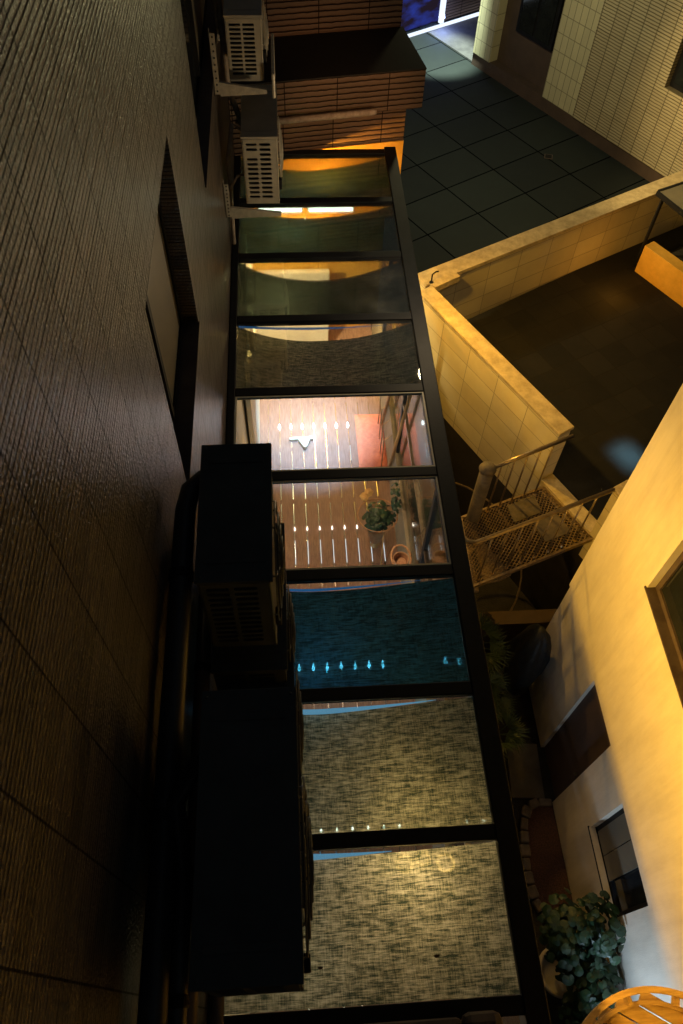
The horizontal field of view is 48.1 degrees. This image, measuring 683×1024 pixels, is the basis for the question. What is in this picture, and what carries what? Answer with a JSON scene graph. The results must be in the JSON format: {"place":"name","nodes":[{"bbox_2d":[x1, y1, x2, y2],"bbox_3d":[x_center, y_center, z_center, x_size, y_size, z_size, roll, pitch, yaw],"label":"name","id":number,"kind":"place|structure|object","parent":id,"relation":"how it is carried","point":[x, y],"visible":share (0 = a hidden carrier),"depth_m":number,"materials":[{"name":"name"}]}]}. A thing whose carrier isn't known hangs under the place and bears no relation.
{"place":"outdoors","nodes":[
{"label":"outdoors","id":0,"kind":"place"},
{"bbox_2d":[250,324,449,1013],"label":"deck floor","id":1,"kind":"structure","parent":0,"point":[277,438],"depth_m":9.94,"materials":[{"name":"brown wood"}]},
{"bbox_2d":[245,326,259,443],"bbox_3d":[-1.147,-1.925,9.911,0.060,1.900,2.600,-2,56,-3],"label":"cream screen","id":2,"kind":"object","parent":1,"relation":"on","point":[253,411],"visible":0.09,"depth_m":9.18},
{"bbox_2d":[289,436,313,448],"bbox_3d":[-0.536,-0.940,10.362,0.340,0.060,0.197,-2,56,-3],"label":"white fan","id":3,"kind":"object","parent":1,"relation":"on","point":[304,442],"visible":1,"depth_m":10.37},
{"bbox_2d":[255,339,431,1013],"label":"floor joint strips","id":4,"kind":"object","parent":1,"relation":"on","point":[330,510],"visible":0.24,"depth_m":9.92,"materials":[{"name":"metal"}]},
{"bbox_2d":[354,414,387,466],"bbox_3d":[0.409,-1.000,10.436,0.400,0.057,0.930,-2,56,-3],"label":"floor mat","id":5,"kind":"object","parent":1,"relation":"on","point":[367,436],"visible":0.9,"depth_m":10.38,"materials":[{"name":"pink fabric"}]},
{"bbox_2d":[357,488,397,564],"bbox_3d":[0.386,0.195,9.140,0.508,0.863,0.601,22,58,12],"label":"potted plant","id":6,"kind":"object","parent":1,"relation":"on","point":[378,521],"visible":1,"depth_m":8.94,"materials":[{"name":"green plant"}]},
{"bbox_2d":[390,482,401,512],"bbox_3d":[0.632,-0.178,8.901,0.136,0.282,0.382,-2,56,-3],"label":"trailing plant","id":7,"kind":"object","parent":6,"relation":"in","point":[395,498],"visible":1,"depth_m":8.82,"materials":[{"name":"green plant"}]},
{"bbox_2d":[378,396,391,466],"bbox_3d":[0.579,-1.089,10.117,0.131,0.692,0.859,0,56,-2],"label":"wire rack","id":8,"kind":"object","parent":1,"relation":"on","point":[381,425],"visible":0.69,"depth_m":10.00,"materials":[{"name":"brown metal"}]},
{"bbox_2d":[382,396,390,422],"bbox_3d":[0.611,-1.510,9.371,0.040,2.394,0.938,-3,56,-4],"label":"leaning pole","id":9,"kind":"object","parent":1,"relation":"on","point":[386,406],"visible":0.15,"depth_m":9.94,"materials":[{"name":"brown wood"}]},
{"bbox_2d":[388,395,411,466],"bbox_3d":[0.660,-0.877,8.882,0.040,2.491,0.739,-3,56,-4],"label":"leaning pole","id":10,"kind":"object","parent":1,"relation":"on","point":[400,427],"visible":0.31,"depth_m":8.65,"materials":[{"name":"brown wood"}]},
{"bbox_2d":[390,527,424,564],"bbox_3d":[0.619,0.346,7.682,0.280,0.671,0.272,39,63,22],"label":"hoop basket","id":11,"kind":"object","parent":1,"relation":"on","point":[400,557],"visible":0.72,"depth_m":7.92,"materials":[{"name":"wicker"}]},
{"bbox_2d":[428,17,477,61],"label":"side paving","id":12,"kind":"structure","parent":0,"point":[459,37],"depth_m":17.04,"materials":[{"name":"grey tile"}]},
{"bbox_2d":[471,544,572,1023],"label":"ground","id":13,"kind":"structure","parent":0,"point":[496,596],"depth_m":10.78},
{"bbox_2d":[0,0,234,1023],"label":"ribbed tile building","id":14,"kind":"structure","parent":13,"relation":"on","point":[115,253],"depth_m":2.33,"materials":[{"name":"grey tile"}]},
{"bbox_2d":[136,471,199,1023],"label":"pipe duct","id":15,"kind":"object","parent":14,"relation":"attached to","point":[155,969],"visible":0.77,"depth_m":2.95,"materials":[{"name":"black metal"}]},
{"bbox_2d":[145,199,199,480],"bbox_3d":[-0.953,-1.051,4.139,0.150,1.280,1.340,-2,56,-3],"label":"window","id":16,"kind":"structure","parent":14,"relation":"in","point":[176,341],"depth_m":4.52,"materials":[{"name":"black glass"}]},
{"bbox_2d":[180,0,216,187],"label":"window","id":17,"kind":"structure","parent":14,"relation":"in","point":[198,15],"depth_m":6.41,"materials":[{"name":"black glass"}]},
{"bbox_2d":[210,995,223,1023],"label":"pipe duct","id":18,"kind":"object","parent":14,"relation":"attached to","point":[216,1010],"depth_m":3.82,"materials":[{"name":"brown metal"}]},
{"bbox_2d":[213,0,225,42],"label":"wall bracket","id":19,"kind":"object","parent":14,"relation":"attached to","point":[216,19],"depth_m":7.07,"materials":[{"name":"metal"}]},
{"bbox_2d":[223,0,268,80],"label":"air conditioner","id":20,"kind":"object","parent":19,"relation":"attached to","point":[246,32],"visible":1,"depth_m":6.55,"materials":[{"name":"white metal"}]},
{"bbox_2d":[270,33,275,97],"bbox_3d":[-0.626,-4.086,6.993,0.030,0.220,0.750,-2,56,-3],"label":"cable tray","id":21,"kind":"object","parent":20,"relation":"attached to","point":[273,67],"visible":1,"depth_m":6.83,"materials":[{"name":"metal"}]},
{"bbox_2d":[226,123,240,243],"bbox_3d":[-1.050,-3.262,7.612,0.091,1.220,0.308,35,62,20],"label":"wrapped pipe","id":22,"kind":"object","parent":14,"relation":"attached to","point":[228,154],"visible":0.84,"depth_m":7.42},
{"bbox_2d":[207,28,266,96],"bbox_3d":[-0.888,-3.861,6.579,0.464,0.540,0.057,-2,56,-3],"label":"wall bracket","id":23,"kind":"object","parent":14,"relation":"attached to","point":[227,89],"depth_m":6.72,"materials":[{"name":"metal"}]},
{"bbox_2d":[194,443,284,646],"bbox_3d":[-0.479,0.175,3.822,0.386,0.694,0.772,-2,56,-3],"label":"air conditioner","id":24,"kind":"object","parent":14,"relation":"attached to","point":[236,573],"visible":1,"depth_m":3.55,"materials":[{"name":"black metal"}]},
{"bbox_2d":[189,687,313,996],"bbox_3d":[-0.302,1.235,2.855,0.394,0.674,0.947,-2,56,-3],"label":"air conditioner","id":25,"kind":"object","parent":14,"relation":"attached to","point":[247,936],"visible":1,"depth_m":2.55,"materials":[{"name":"black metal"}]},
{"bbox_2d":[222,179,281,218],"bbox_3d":[-0.865,-3.047,7.447,0.549,0.390,0.057,-2,56,-3],"label":"wall bracket","id":26,"kind":"object","parent":14,"relation":"attached to","point":[238,212],"depth_m":7.54,"materials":[{"name":"metal"}]},
{"bbox_2d":[240,84,282,203],"bbox_3d":[-0.769,-3.627,7.540,0.386,0.694,0.932,-2,56,-3],"label":"air conditioner","id":27,"kind":"object","parent":26,"relation":"attached to","point":[260,131],"visible":0.83,"depth_m":7.26,"materials":[{"name":"white metal"}]},
{"bbox_2d":[215,0,240,126],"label":"wrapped pipe","id":28,"kind":"object","parent":27,"relation":"attached to","point":[222,36],"visible":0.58,"depth_m":7.00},
{"bbox_2d":[230,174,243,205],"bbox_3d":[-1.048,-3.147,7.657,0.205,0.612,0.141,27,59,15],"label":"wrapped pipe","id":29,"kind":"object","parent":27,"relation":"attached to","point":[234,181],"visible":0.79,"depth_m":7.48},
{"bbox_2d":[211,523,295,688],"bbox_3d":[-0.502,0.641,4.581,0.451,0.674,0.932,-2,56,-3],"label":"air conditioner","id":30,"kind":"object","parent":14,"relation":"attached to","point":[256,664],"visible":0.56,"depth_m":4.11,"materials":[{"name":"black metal"}]},
{"bbox_2d":[218,619,303,784],"bbox_3d":[-0.454,1.191,4.512,0.461,0.774,0.844,-2,56,-3],"label":"air conditioner","id":31,"kind":"object","parent":14,"relation":"attached to","point":[290,682],"visible":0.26,"depth_m":4.26,"materials":[{"name":"black metal"}]},
{"bbox_2d":[297,725,312,926],"bbox_3d":[-0.375,1.618,3.862,0.456,0.774,0.826,-2,56,-3],"label":"air conditioner","id":32,"kind":"object","parent":14,"relation":"attached to","point":[304,787],"visible":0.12,"depth_m":3.66,"materials":[{"name":"black metal"}]},
{"bbox_2d":[228,0,426,329],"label":"brown ribbed building","id":33,"kind":"structure","parent":13,"relation":"on","point":[331,56],"depth_m":8.77,"materials":[{"name":"paint"}]},
{"bbox_2d":[277,109,376,124],"bbox_3d":[-0.352,-4.449,8.638,1.540,0.070,0.070,-10,57,-8],"label":"horizontal pipe","id":34,"kind":"object","parent":33,"relation":"attached to","point":[327,116],"visible":0.79,"depth_m":8.64,"materials":[{"name":"metal"}]},
{"bbox_2d":[207,147,550,1023],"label":"glass roof","id":35,"kind":"structure","parent":13,"relation":"on","point":[333,245],"depth_m":5.58,"materials":[{"name":"black metal"}]},
{"bbox_2d":[258,325,328,340],"bbox_3d":[-0.716,-2.848,10.846,1.070,1.390,0.080,-2,56,-3],"label":"cream door","id":36,"kind":"structure","parent":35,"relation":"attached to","point":[310,335],"depth_m":11.14,"materials":[{"name":"beige wood"}]},
{"bbox_2d":[239,325,381,329],"bbox_3d":[-0.285,-1.841,7.602,1.463,0.067,0.022,-2,56,-3],"label":"light strip","id":37,"kind":"object","parent":35,"relation":"attached to","point":[288,328],"visible":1,"depth_m":7.60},
{"bbox_2d":[313,851,390,859],"bbox_3d":[-0.202,2.204,4.919,1.063,0.235,0.040,-2,56,-3],"label":"light strip","id":38,"kind":"object","parent":35,"relation":"attached to","point":[326,856],"visible":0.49,"depth_m":5.00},
{"bbox_2d":[290,580,418,591],"bbox_3d":[-0.112,0.575,5.991,1.466,0.161,0.022,-2,56,-3],"label":"light strip","id":39,"kind":"object","parent":35,"relation":"attached to","point":[314,590],"visible":0.68,"depth_m":6.03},
{"bbox_2d":[303,700,433,714],"bbox_3d":[-0.056,1.392,5.470,1.471,0.228,0.040,-2,56,-3],"label":"light strip","id":40,"kind":"object","parent":35,"relation":"attached to","point":[325,711],"visible":0.64,"depth_m":5.52,"materials":[{"name":"plastic"}]},
{"bbox_2d":[367,1010,502,1023],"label":"awning cassette","id":41,"kind":"object","parent":35,"relation":"on","point":[485,1017],"visible":1,"depth_m":4.22,"materials":[{"name":"brown metal"}]},
{"bbox_2d":[478,608,514,675],"bbox_3d":[1.659,1.993,10.303,1.128,1.805,0.799,35,62,20],"label":"fan palm","id":42,"kind":"object","parent":13,"relation":"on","point":[489,628],"visible":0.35,"depth_m":9.70,"materials":[{"name":"green plant"}]},
{"bbox_2d":[421,286,573,565],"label":"stair parapet","id":43,"kind":"structure","parent":13,"relation":"on","point":[497,407],"depth_m":10.54,"materials":[{"name":"beige tile"}]},
{"bbox_2d":[489,666,519,725],"bbox_3d":[1.751,2.623,10.064,0.933,1.500,0.935,-34,63,-22],"label":"fan palm","id":44,"kind":"object","parent":13,"relation":"on","point":[495,680],"visible":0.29,"depth_m":9.69,"materials":[{"name":"green plant"}]},
{"bbox_2d":[494,694,530,761],"bbox_3d":[1.916,2.965,9.921,0.887,1.360,0.847,-28,61,-19],"label":"fan palm","id":45,"kind":"object","parent":13,"relation":"on","point":[515,727],"visible":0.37,"depth_m":9.47,"materials":[{"name":"green plant"}]},
{"bbox_2d":[478,609,556,651],"bbox_3d":[2.583,1.724,11.023,1.590,0.960,0.200,-2,56,-3],"label":"planter","id":46,"kind":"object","parent":13,"relation":"on","point":[513,624],"depth_m":10.65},
{"bbox_2d":[519,830,528,843],"bbox_3d":[2.356,4.193,9.858,0.113,0.105,0.148,4,56,1],"label":"edging stone","id":47,"kind":"object","parent":13,"relation":"on","point":[523,837],"visible":1,"depth_m":9.82,"materials":[{"name":"stone"}]},
{"bbox_2d":[520,817,527,830],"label":"edging stone","id":48,"kind":"object","parent":13,"relation":"on","point":[523,823],"visible":1,"depth_m":9.92,"materials":[{"name":"stone"}]},
{"bbox_2d":[497,623,551,696],"bbox_3d":[2.481,1.997,10.250,0.497,1.926,0.624,-2,56,-3],"label":"covered parasol","id":49,"kind":"object","parent":13,"relation":"on","point":[530,647],"visible":0.86,"depth_m":9.84,"materials":[{"name":"grey fabric"}]},
{"bbox_2d":[520,844,530,856],"bbox_3d":[2.344,4.329,9.771,0.133,0.095,0.153,-2,56,-3],"label":"edging stone","id":50,"kind":"object","parent":13,"relation":"on","point":[525,850],"visible":0.78,"depth_m":9.73,"materials":[{"name":"stone"}]},
{"bbox_2d":[506,744,544,798],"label":"paving slab","id":51,"kind":"structure","parent":13,"relation":"on","point":[525,776],"depth_m":10.32,"materials":[{"name":"stone"}]},
{"bbox_2d":[520,804,532,818],"bbox_3d":[2.429,3.936,10.040,0.128,0.095,0.147,22,58,13],"label":"edging stone","id":52,"kind":"object","parent":13,"relation":"on","point":[526,811],"visible":1,"depth_m":10.00,"materials":[{"name":"stone"}]},
{"bbox_2d":[522,858,530,870],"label":"edging stone","id":53,"kind":"object","parent":13,"relation":"on","point":[526,864],"visible":0.84,"depth_m":9.65,"materials":[{"name":"stone"}]},
{"bbox_2d":[524,871,534,884],"bbox_3d":[2.347,4.592,9.587,0.115,0.105,0.144,-2,56,-3],"label":"edging stone","id":54,"kind":"object","parent":13,"relation":"on","point":[529,877],"visible":0.74,"depth_m":9.54,"materials":[{"name":"stone"}]},
{"bbox_2d":[527,885,538,899],"bbox_3d":[2.371,4.726,9.503,0.128,0.095,0.149,-12,57,-10],"label":"edging stone","id":55,"kind":"object","parent":13,"relation":"on","point":[533,893],"visible":0.79,"depth_m":9.46,"materials":[{"name":"stone"}]},
{"bbox_2d":[527,798,539,808],"bbox_3d":[2.534,3.855,10.093,0.131,0.105,0.113,-17,58,-13],"label":"edging stone","id":56,"kind":"object","parent":13,"relation":"on","point":[533,803],"visible":1,"depth_m":10.05,"materials":[{"name":"stone"}]},
{"bbox_2d":[455,434,614,610],"bbox_3d":[1.850,0.354,10.408,2.118,3.475,1.810,-20,59,-14],"label":"spiral stair","id":57,"kind":"object","parent":13,"relation":"on","point":[550,525],"visible":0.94,"depth_m":9.58,"materials":[{"name":"brown metal"}]},
{"bbox_2d":[532,899,541,912],"bbox_3d":[2.425,4.851,9.426,0.097,0.085,0.138,-23,60,-16],"label":"edging stone","id":58,"kind":"object","parent":13,"relation":"on","point":[536,903],"visible":0.77,"depth_m":9.40,"materials":[{"name":"stone"}]},
{"bbox_2d":[538,798,551,806],"bbox_3d":[2.693,3.847,10.115,0.166,0.085,0.097,3,56,0],"label":"edging stone","id":59,"kind":"object","parent":13,"relation":"on","point":[544,802],"visible":1,"depth_m":10.08,"materials":[{"name":"stone"}]},
{"bbox_2d":[507,492,583,609],"bbox_3d":[2.950,0.609,11.011,0.190,2.249,0.968,-26,61,-18],"label":"terrace edge","id":60,"kind":"object","parent":13,"relation":"on","point":[542,582],"visible":0.29,"depth_m":11.09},
{"bbox_2d":[538,474,596,538],"bbox_3d":[2.977,-0.074,10.000,0.200,0.190,0.968,-26,61,-18],"label":"gate threshold","id":61,"kind":"object","parent":60,"relation":"on","point":[558,489],"visible":0.56,"depth_m":9.95,"materials":[{"name":"beige stone"}]},
{"bbox_2d":[523,806,572,912],"bbox_3d":[2.588,4.463,9.727,0.505,0.030,1.460,-2,56,-3],"label":"gravel bed","id":62,"kind":"object","parent":13,"relation":"on","point":[548,868],"visible":0.77,"depth_m":9.75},
{"bbox_2d":[418,170,682,319],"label":"court parapet","id":63,"kind":"structure","parent":13,"relation":"on","point":[474,283],"depth_m":11.92,"materials":[{"name":"beige tile"}]},
{"bbox_2d":[429,271,438,283],"bbox_3d":[1.306,-3.309,10.757,0.131,0.181,0.057,-17,58,-13],"label":"bent hook","id":64,"kind":"object","parent":63,"relation":"on","point":[431,282],"visible":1,"depth_m":10.75,"materials":[{"name":"black metal"}]},
{"bbox_2d":[537,887,626,1023],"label":"round leaved plant","id":65,"kind":"object","parent":13,"relation":"on","point":[572,974],"visible":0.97,"depth_m":7.98,"materials":[{"name":"green plant"}]},
{"bbox_2d":[549,480,627,608],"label":"gate parapet","id":66,"kind":"structure","parent":13,"relation":"on","point":[565,586],"depth_m":9.84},
{"bbox_2d":[529,384,682,1023],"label":"stucco house","id":67,"kind":"structure","parent":13,"relation":"on","point":[606,690],"depth_m":7.60,"materials":[{"name":"beige paint"}]},
{"bbox_2d":[545,685,610,798],"bbox_3d":[2.866,2.854,9.336,0.070,2.498,0.730,-2,56,-3],"label":"door","id":68,"kind":"structure","parent":67,"relation":"in","point":[583,737],"depth_m":9.27,"materials":[{"name":"brown wood"}]},
{"bbox_2d":[587,808,647,919],"bbox_3d":[2.970,3.722,8.109,0.150,1.160,0.990,-2,56,-3],"label":"window","id":69,"kind":"structure","parent":67,"relation":"in","point":[612,846],"depth_m":8.23,"materials":[{"name":"black glass"}]},
{"bbox_2d":[644,552,682,707],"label":"window","id":70,"kind":"structure","parent":67,"relation":"in","point":[665,600],"depth_m":6.79,"materials":[{"name":"brown wood"}]},
{"bbox_2d":[582,986,682,1023],"bbox_3d":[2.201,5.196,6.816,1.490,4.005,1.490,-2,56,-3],"label":"round timber table","id":71,"kind":"object","parent":13,"relation":"on","point":[634,1011],"visible":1,"depth_m":5.58,"materials":[{"name":"orange wood"}]},
{"bbox_2d":[400,10,650,272],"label":"court paving","id":72,"kind":"structure","parent":0,"point":[479,171],"depth_m":14.27,"materials":[{"name":"tile"}]},
{"bbox_2d":[401,0,480,36],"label":"shop front","id":73,"kind":"object","parent":72,"relation":"on","point":[417,13],"visible":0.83,"depth_m":17.10,"materials":[{"name":"white metal"}]},
{"bbox_2d":[401,0,440,30],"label":"lit window","id":74,"kind":"structure","parent":73,"relation":"in","point":[415,13],"depth_m":16.95,"materials":[{"name":"blue glass"}]},
{"bbox_2d":[544,154,552,158],"bbox_3d":[3.918,-6.727,14.469,0.155,0.008,0.155,10,56,5],"label":"floor drain","id":75,"kind":"object","parent":72,"relation":"on","point":[548,156],"visible":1,"depth_m":14.46,"materials":[{"name":"brown metal"}]},
{"bbox_2d":[471,0,682,181],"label":"beige tiled house","id":76,"kind":"structure","parent":72,"relation":"on","point":[605,76],"depth_m":13.95,"materials":[{"name":"tile"}]},
{"bbox_2d":[516,0,564,51],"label":"window","id":77,"kind":"structure","parent":76,"relation":"in","point":[538,21],"depth_m":14.59,"materials":[{"name":"black glass"}]},
{"bbox_2d":[669,49,682,92],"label":"window","id":78,"kind":"structure","parent":76,"relation":"in","point":[676,82],"depth_m":12.80,"materials":[{"name":"black glass"}]},
{"bbox_2d":[467,225,682,519],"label":"terrace paving","id":79,"kind":"structure","parent":0,"point":[592,353],"depth_m":11.52,"materials":[{"name":"brown tile"}]},
{"bbox_2d":[634,182,682,266],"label":"glass canopy","id":80,"kind":"object","parent":79,"relation":"on","point":[671,196],"visible":0.96,"depth_m":11.65,"materials":[{"name":"black metal"}]},
{"bbox_2d":[635,241,682,306],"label":"ochre low wall","id":81,"kind":"structure","parent":79,"relation":"on","point":[659,267],"depth_m":12.19,"materials":[{"name":"paint"}]},
{"bbox_2d":[671,249,682,261],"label":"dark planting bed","id":82,"kind":"object","parent":79,"relation":"on","point":[678,254],"depth_m":12.60,"materials":[{"name":"black soil"}]}
]}

